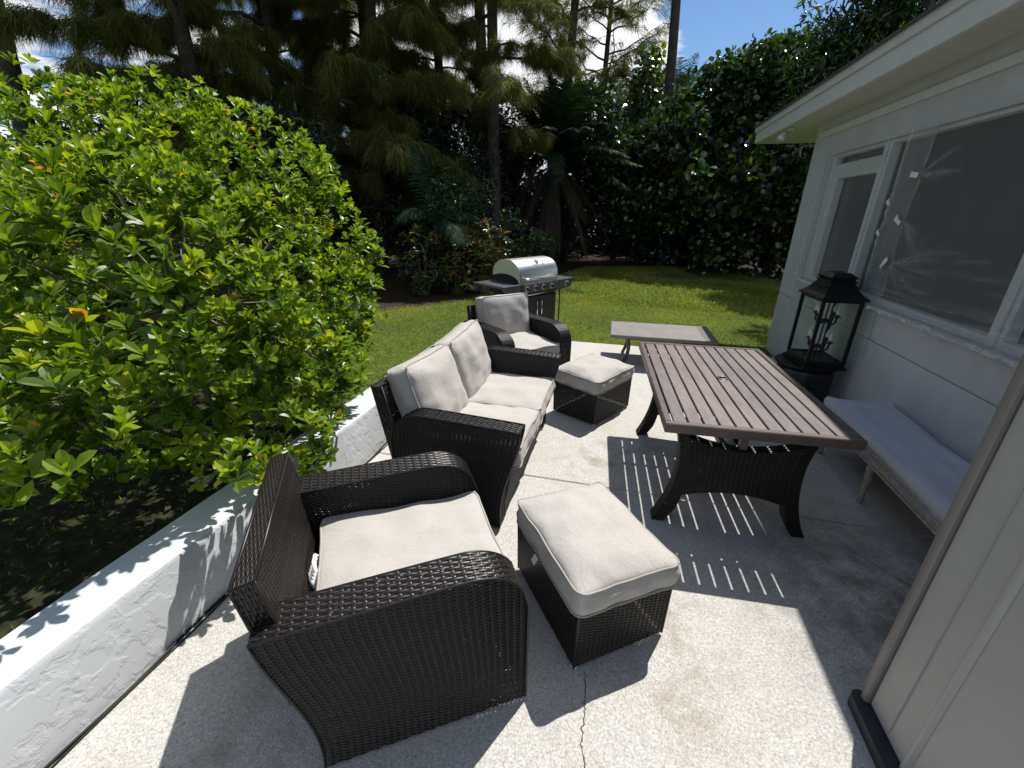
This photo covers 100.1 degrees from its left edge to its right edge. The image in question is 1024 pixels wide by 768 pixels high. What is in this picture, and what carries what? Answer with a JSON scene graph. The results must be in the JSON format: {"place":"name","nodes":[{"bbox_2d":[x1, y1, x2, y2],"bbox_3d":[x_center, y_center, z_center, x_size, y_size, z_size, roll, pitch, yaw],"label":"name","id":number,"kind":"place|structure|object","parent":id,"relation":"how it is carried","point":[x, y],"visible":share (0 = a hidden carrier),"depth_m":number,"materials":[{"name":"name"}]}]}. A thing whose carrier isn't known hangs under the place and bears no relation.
{"place":"outdoors","nodes":[
{"label":"outdoors","id":0,"kind":"place"},
{"bbox_2d":[0,220,782,410],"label":"lawn","id":1,"kind":"structure","parent":0,"point":[378,368],"depth_m":7.47,"materials":[{"name":"green plant"}]},
{"bbox_2d":[0,380,345,638],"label":"planting bed","id":2,"kind":"object","parent":1,"relation":"on","point":[78,555],"visible":0.17,"depth_m":2.60,"materials":[{"name":"brown soil"}]},
{"bbox_2d":[0,371,380,598],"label":"fallen leaves","id":3,"kind":"object","parent":2,"relation":"on","point":[102,560],"visible":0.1,"depth_m":2.58,"materials":[{"name":"brown plant"}]},
{"bbox_2d":[0,50,390,509],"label":"shrub","id":4,"kind":"object","parent":2,"relation":"on","point":[187,342],"visible":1,"depth_m":2.30,"materials":[{"name":"green plant"}]},
{"bbox_2d":[0,345,432,767],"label":"wall","id":5,"kind":"structure","parent":1,"relation":"on","point":[75,662],"depth_m":1.66,"materials":[{"name":"paint"}]},
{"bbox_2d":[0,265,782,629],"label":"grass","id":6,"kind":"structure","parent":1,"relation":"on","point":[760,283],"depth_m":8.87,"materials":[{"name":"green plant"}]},
{"bbox_2d":[741,0,940,241],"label":"mango tree","id":7,"kind":"object","parent":1,"relation":"on","point":[876,22],"visible":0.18,"depth_m":9.36,"materials":[{"name":"green plant"}]},
{"bbox_2d":[753,0,1023,462],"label":"house","id":8,"kind":"structure","parent":1,"relation":"on","point":[933,95],"depth_m":3.15,"materials":[{"name":"paint"}]},
{"bbox_2d":[777,127,795,141],"bbox_3d":[3.418,-3.099,5.340,0.204,0.157,0.109,-5,23,-14],"label":"flood light","id":9,"kind":"object","parent":8,"relation":"attached to","point":[781,137],"visible":0.99,"depth_m":5.32,"materials":[{"name":"white plastic"}]},
{"bbox_2d":[804,142,885,280],"bbox_3d":[3.440,-1.690,4.430,0.110,1.308,1.110,6,23,13],"label":"window","id":10,"kind":"structure","parent":8,"relation":"in","point":[850,183],"depth_m":4.55,"materials":[{"name":"glass"}]},
{"bbox_2d":[852,104,1023,344],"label":"window","id":11,"kind":"structure","parent":8,"relation":"in","point":[955,254],"depth_m":3.02,"materials":[{"name":"glass"}]},
{"bbox_2d":[864,171,1018,368],"bbox_3d":[2.743,-0.881,2.416,0.046,1.368,3.720,6,23,12],"label":"plastic sheet","id":12,"kind":"object","parent":8,"relation":"attached to","point":[1013,364],"visible":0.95,"depth_m":2.85,"materials":[{"name":"grey"}]},
{"bbox_2d":[995,284,1023,357],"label":"window","id":13,"kind":"structure","parent":8,"relation":"in","point":[1011,340],"depth_m":2.39,"materials":[{"name":"paint"}]},
{"bbox_2d":[9,236,783,311],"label":"forest floor","id":14,"kind":"structure","parent":0,"point":[398,292],"depth_m":10.95,"materials":[{"name":"brown plant"}]},
{"bbox_2d":[0,0,181,268],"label":"pine tree","id":15,"kind":"object","parent":14,"relation":"on","point":[9,68],"visible":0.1,"depth_m":9.58,"materials":[{"name":"green plant"}]},
{"bbox_2d":[7,96,186,273],"bbox_3d":[-11.313,-5.484,12.223,8.188,4.975,4.278,6,23,13],"label":"understory tree","id":16,"kind":"object","parent":14,"relation":"on","point":[99,125],"visible":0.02,"depth_m":10.79,"materials":[{"name":"green plant"}]},
{"bbox_2d":[40,0,272,216],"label":"pine tree","id":17,"kind":"object","parent":14,"relation":"on","point":[139,95],"visible":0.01,"depth_m":11.45,"materials":[{"name":"green plant"}]},
{"bbox_2d":[0,0,369,202],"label":"pine tree","id":18,"kind":"object","parent":14,"relation":"on","point":[32,22],"visible":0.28,"depth_m":8.98,"materials":[{"name":"green plant"}]},
{"bbox_2d":[75,95,408,280],"bbox_3d":[-6.851,-4.750,10.974,8.594,4.275,3.750,6,23,13],"label":"understory tree","id":19,"kind":"object","parent":14,"relation":"on","point":[314,136],"visible":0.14,"depth_m":9.75,"materials":[{"name":"green plant"}]},
{"bbox_2d":[140,0,358,252],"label":"pine tree","id":20,"kind":"object","parent":14,"relation":"on","point":[239,3],"visible":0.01,"depth_m":14.15,"materials":[{"name":"green plant"}]},
{"bbox_2d":[87,0,420,254],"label":"pine tree","id":21,"kind":"object","parent":14,"relation":"on","point":[240,40],"visible":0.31,"depth_m":9.72,"materials":[{"name":"green plant"}]},
{"bbox_2d":[213,0,482,274],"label":"pine tree","id":22,"kind":"object","parent":14,"relation":"on","point":[337,69],"visible":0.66,"depth_m":10.18,"materials":[{"name":"green plant"}]},
{"bbox_2d":[240,0,473,235],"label":"pine tree","id":23,"kind":"object","parent":14,"relation":"on","point":[392,120],"visible":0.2,"depth_m":10.83,"materials":[{"name":"green plant"}]},
{"bbox_2d":[3,113,789,257],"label":"woods","id":24,"kind":"object","parent":14,"relation":"on","point":[593,245],"visible":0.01,"depth_m":19.70,"materials":[{"name":"green plant"}]},
{"bbox_2d":[318,50,507,269],"bbox_3d":[-2.996,-6.104,12.473,4.452,5.761,5.724,-16,28,-36],"label":"understory tree","id":25,"kind":"object","parent":14,"relation":"on","point":[432,130],"visible":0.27,"depth_m":11.68,"materials":[{"name":"green plant"}]},
{"bbox_2d":[388,223,452,294],"bbox_3d":[-1.972,-2.696,9.350,1.310,1.552,1.330,-10,24,-25],"label":"croton shrub","id":26,"kind":"object","parent":14,"relation":"on","point":[431,272],"visible":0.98,"depth_m":9.17,"materials":[{"name":"green plant"}]},
{"bbox_2d":[341,0,521,266],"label":"pine tree","id":27,"kind":"object","parent":14,"relation":"on","point":[409,14],"visible":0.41,"depth_m":10.67,"materials":[{"name":"green plant"}]},
{"bbox_2d":[378,144,497,290],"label":"arching palm","id":28,"kind":"object","parent":14,"relation":"on","point":[458,235],"visible":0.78,"depth_m":9.47,"materials":[{"name":"green plant"}]},
{"bbox_2d":[407,171,496,270],"bbox_3d":[-1.496,-3.706,10.495,1.979,2.645,2.224,-19,29,-40],"label":"vine clump","id":29,"kind":"object","parent":14,"relation":"on","point":[453,196],"visible":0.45,"depth_m":9.80,"materials":[{"name":"green plant"}]},
{"bbox_2d":[429,230,485,293],"bbox_3d":[-1.204,-2.684,9.609,1.354,1.522,1.192,6,23,13],"label":"croton shrub","id":30,"kind":"object","parent":14,"relation":"on","point":[455,270],"visible":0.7,"depth_m":9.40,"materials":[{"name":"green plant"}]},
{"bbox_2d":[456,216,511,292],"bbox_3d":[-0.619,-2.905,9.666,1.328,1.697,1.104,6,23,13],"label":"croton shrub","id":31,"kind":"object","parent":14,"relation":"on","point":[488,256],"visible":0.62,"depth_m":9.46,"materials":[{"name":"green plant"}]},
{"bbox_2d":[435,79,544,259],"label":"understory tree","id":32,"kind":"object","parent":14,"relation":"on","point":[509,196],"visible":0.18,"depth_m":13.62,"materials":[{"name":"green plant"}]},
{"bbox_2d":[454,206,527,285],"bbox_3d":[-0.604,-3.425,10.696,1.892,1.891,1.299,-7,23,-19],"label":"hedge shrub","id":33,"kind":"object","parent":14,"relation":"on","point":[515,217],"visible":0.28,"depth_m":10.39,"materials":[{"name":"green plant"}]},
{"bbox_2d":[436,0,580,252],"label":"pine tree","id":34,"kind":"object","parent":14,"relation":"on","point":[503,86],"visible":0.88,"depth_m":11.12,"materials":[{"name":"green plant"}]},
{"bbox_2d":[424,0,593,266],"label":"pine tree","id":35,"kind":"object","parent":14,"relation":"on","point":[479,56],"visible":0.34,"depth_m":11.18,"materials":[{"name":"green plant"}]},
{"bbox_2d":[501,143,543,249],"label":"feather palm","id":36,"kind":"object","parent":14,"relation":"on","point":[515,165],"visible":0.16,"depth_m":14.21,"materials":[{"name":"green plant"}]},
{"bbox_2d":[495,227,556,258],"bbox_3d":[0.242,-3.270,10.989,1.652,1.405,1.224,-7,23,-18],"label":"hedge shrub","id":37,"kind":"object","parent":14,"relation":"on","point":[512,252],"visible":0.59,"depth_m":10.70,"materials":[{"name":"green plant"}]},
{"bbox_2d":[472,64,651,265],"bbox_3d":[1.442,-6.454,13.758,5.810,5.947,5.687,6,23,13],"label":"date palm","id":38,"kind":"object","parent":14,"relation":"on","point":[556,117],"visible":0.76,"depth_m":12.73,"materials":[{"name":"green plant"}]},
{"bbox_2d":[497,0,647,259],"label":"pine tree","id":39,"kind":"object","parent":14,"relation":"on","point":[573,31],"visible":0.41,"depth_m":13.89,"materials":[{"name":"green plant"}]},
{"bbox_2d":[465,115,687,262],"bbox_3d":[2.475,-7.061,15.990,9.057,5.195,3.625,6,23,13],"label":"understory tree","id":40,"kind":"object","parent":14,"relation":"on","point":[566,252],"visible":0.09,"depth_m":16.09,"materials":[{"name":"green plant"}]},
{"bbox_2d":[517,0,683,255],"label":"pine tree","id":41,"kind":"object","parent":14,"relation":"on","point":[619,61],"visible":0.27,"depth_m":15.33,"materials":[{"name":"green plant"}]},
{"bbox_2d":[559,72,715,266],"bbox_3d":[4.281,-6.756,14.287,6.817,5.849,4.347,1,22,0],"label":"broadleaf tree","id":42,"kind":"object","parent":14,"relation":"on","point":[643,229],"visible":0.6,"depth_m":13.87,"materials":[{"name":"green plant"}]},
{"bbox_2d":[604,41,675,259],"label":"broadleaf tree","id":43,"kind":"object","parent":14,"relation":"on","point":[638,107],"visible":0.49,"depth_m":14.55,"materials":[{"name":"green plant"}]},
{"bbox_2d":[646,0,680,264],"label":"pine tree","id":44,"kind":"object","parent":14,"relation":"on","point":[672,46],"visible":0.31,"depth_m":13.50,"materials":[{"name":"brown plant"}]},
{"bbox_2d":[662,53,708,95],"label":"feather palm","id":45,"kind":"object","parent":14,"relation":"on","point":[680,78],"visible":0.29,"depth_m":15.65,"materials":[{"name":"plant"}]},
{"bbox_2d":[624,26,823,265],"bbox_3d":[6.454,-6.927,13.548,5.761,6.646,4.937,6,23,13],"label":"broadleaf tree","id":46,"kind":"object","parent":14,"relation":"on","point":[695,111],"visible":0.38,"depth_m":12.37,"materials":[{"name":"green plant"}]},
{"bbox_2d":[667,127,814,280],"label":"broadleaf tree","id":47,"kind":"object","parent":14,"relation":"on","point":[751,166],"visible":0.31,"depth_m":11.55,"materials":[{"name":"green plant"}]},
{"bbox_2d":[674,62,811,277],"bbox_3d":[8.327,-5.910,12.108,7.129,5.794,4.839,6,23,13],"label":"broadleaf tree","id":48,"kind":"object","parent":14,"relation":"on","point":[728,238],"visible":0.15,"depth_m":12.25,"materials":[{"name":"green plant"}]},
{"bbox_2d":[0,0,917,184],"label":"sky","id":49,"kind":"structure","parent":0,"point":[706,27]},
{"bbox_2d":[49,341,934,767],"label":"patio","id":50,"kind":"structure","parent":0,"point":[763,649],"depth_m":1.79,"materials":[{"name":"concrete"}]},
{"bbox_2d":[43,441,387,767],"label":"cable","id":51,"kind":"object","parent":50,"relation":"on","point":[79,737],"visible":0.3,"depth_m":1.68,"materials":[{"name":"black rubber"}]},
{"bbox_2d":[227,451,529,767],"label":"wicker armchair","id":52,"kind":"object","parent":50,"relation":"on","point":[426,559],"visible":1,"depth_m":1.44,"materials":[{"name":"black wicker"}]},
{"bbox_2d":[370,319,561,526],"bbox_3d":[-0.204,0.139,3.061,0.890,0.926,1.421,6,23,14],"label":"wicker sofa","id":53,"kind":"object","parent":50,"relation":"on","point":[471,398],"visible":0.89,"depth_m":2.56,"materials":[{"name":"beige fabric"}]},
{"bbox_2d":[464,293,570,365],"bbox_3d":[0.039,-0.454,4.551,0.819,0.915,0.853,-13,26,-31],"label":"wicker armchair","id":54,"kind":"object","parent":50,"relation":"on","point":[508,320],"visible":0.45,"depth_m":4.48,"materials":[{"name":"beige fabric"}]},
{"bbox_2d":[474,256,572,320],"bbox_3d":[0.193,-1.119,5.868,1.340,1.174,0.603,-19,29,-40],"label":"gas grill","id":55,"kind":"object","parent":50,"relation":"on","point":[539,280],"visible":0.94,"depth_m":5.60,"materials":[{"name":"silver metal"}]},
{"bbox_2d":[528,296,537,314],"bbox_3d":[0.228,-0.858,5.672,0.348,0.570,0.045,-19,29,-40],"label":"door","id":56,"kind":"structure","parent":55,"relation":"in","point":[532,301],"depth_m":5.66,"materials":[{"name":"black metal"}]},
{"bbox_2d":[538,293,555,319],"bbox_3d":[0.484,-0.948,5.903,0.348,0.570,0.045,-19,29,-40],"label":"door","id":57,"kind":"structure","parent":55,"relation":"in","point":[546,303],"depth_m":5.86,"materials":[{"name":"black metal"}]},
{"bbox_2d":[553,353,634,425],"bbox_3d":[0.756,0.013,3.992,0.507,0.486,0.640,20,29,40],"label":"wicker ottoman","id":58,"kind":"object","parent":50,"relation":"on","point":[592,376],"visible":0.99,"depth_m":3.81,"materials":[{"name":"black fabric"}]},
{"bbox_2d":[516,481,679,669],"bbox_3d":[0.348,0.818,1.986,0.518,0.486,0.640,-8,24,-21],"label":"wicker ottoman","id":59,"kind":"object","parent":50,"relation":"on","point":[595,551],"visible":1,"depth_m":1.78,"materials":[{"name":"beige fabric"}]},
{"bbox_2d":[610,321,717,362],"bbox_3d":[1.837,-0.481,5.386,1.200,0.397,0.710,6,22,12],"label":"bench","id":60,"kind":"object","parent":50,"relation":"on","point":[667,333],"visible":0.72,"depth_m":5.21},
{"bbox_2d":[636,342,867,537],"bbox_3d":[1.386,0.299,2.968,0.934,0.739,1.528,5,22,9],"label":"dining table","id":61,"kind":"object","parent":50,"relation":"on","point":[767,398],"visible":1,"depth_m":2.44,"materials":[{"name":"brown wood"}]},
{"bbox_2d":[775,353,835,402],"bbox_3d":[2.809,-0.014,4.178,0.530,0.446,0.530,6,23,13],"label":"garden stool","id":62,"kind":"object","parent":50,"relation":"on","point":[817,383],"visible":0.27,"depth_m":3.95,"materials":[{"name":"black ceramic"}]},
{"bbox_2d":[783,271,870,370],"bbox_3d":[2.856,-0.595,3.910,0.364,0.831,0.470,4,22,9],"label":"lantern","id":63,"kind":"object","parent":62,"relation":"on","point":[835,288],"visible":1,"depth_m":3.83,"materials":[{"name":"black metal"}]},
{"bbox_2d":[817,396,969,535],"bbox_3d":[2.452,0.593,2.662,0.438,0.448,1.607,6,23,13],"label":"bench","id":64,"kind":"object","parent":50,"relation":"on","point":[918,470],"visible":0.66,"depth_m":2.55,"materials":[{"name":"fabric"}]},
{"bbox_2d":[847,353,1023,767],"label":"storage cabinet","id":65,"kind":"object","parent":50,"relation":"on","point":[943,686],"visible":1,"depth_m":1.23,"materials":[{"name":"white paint"}]}
]}

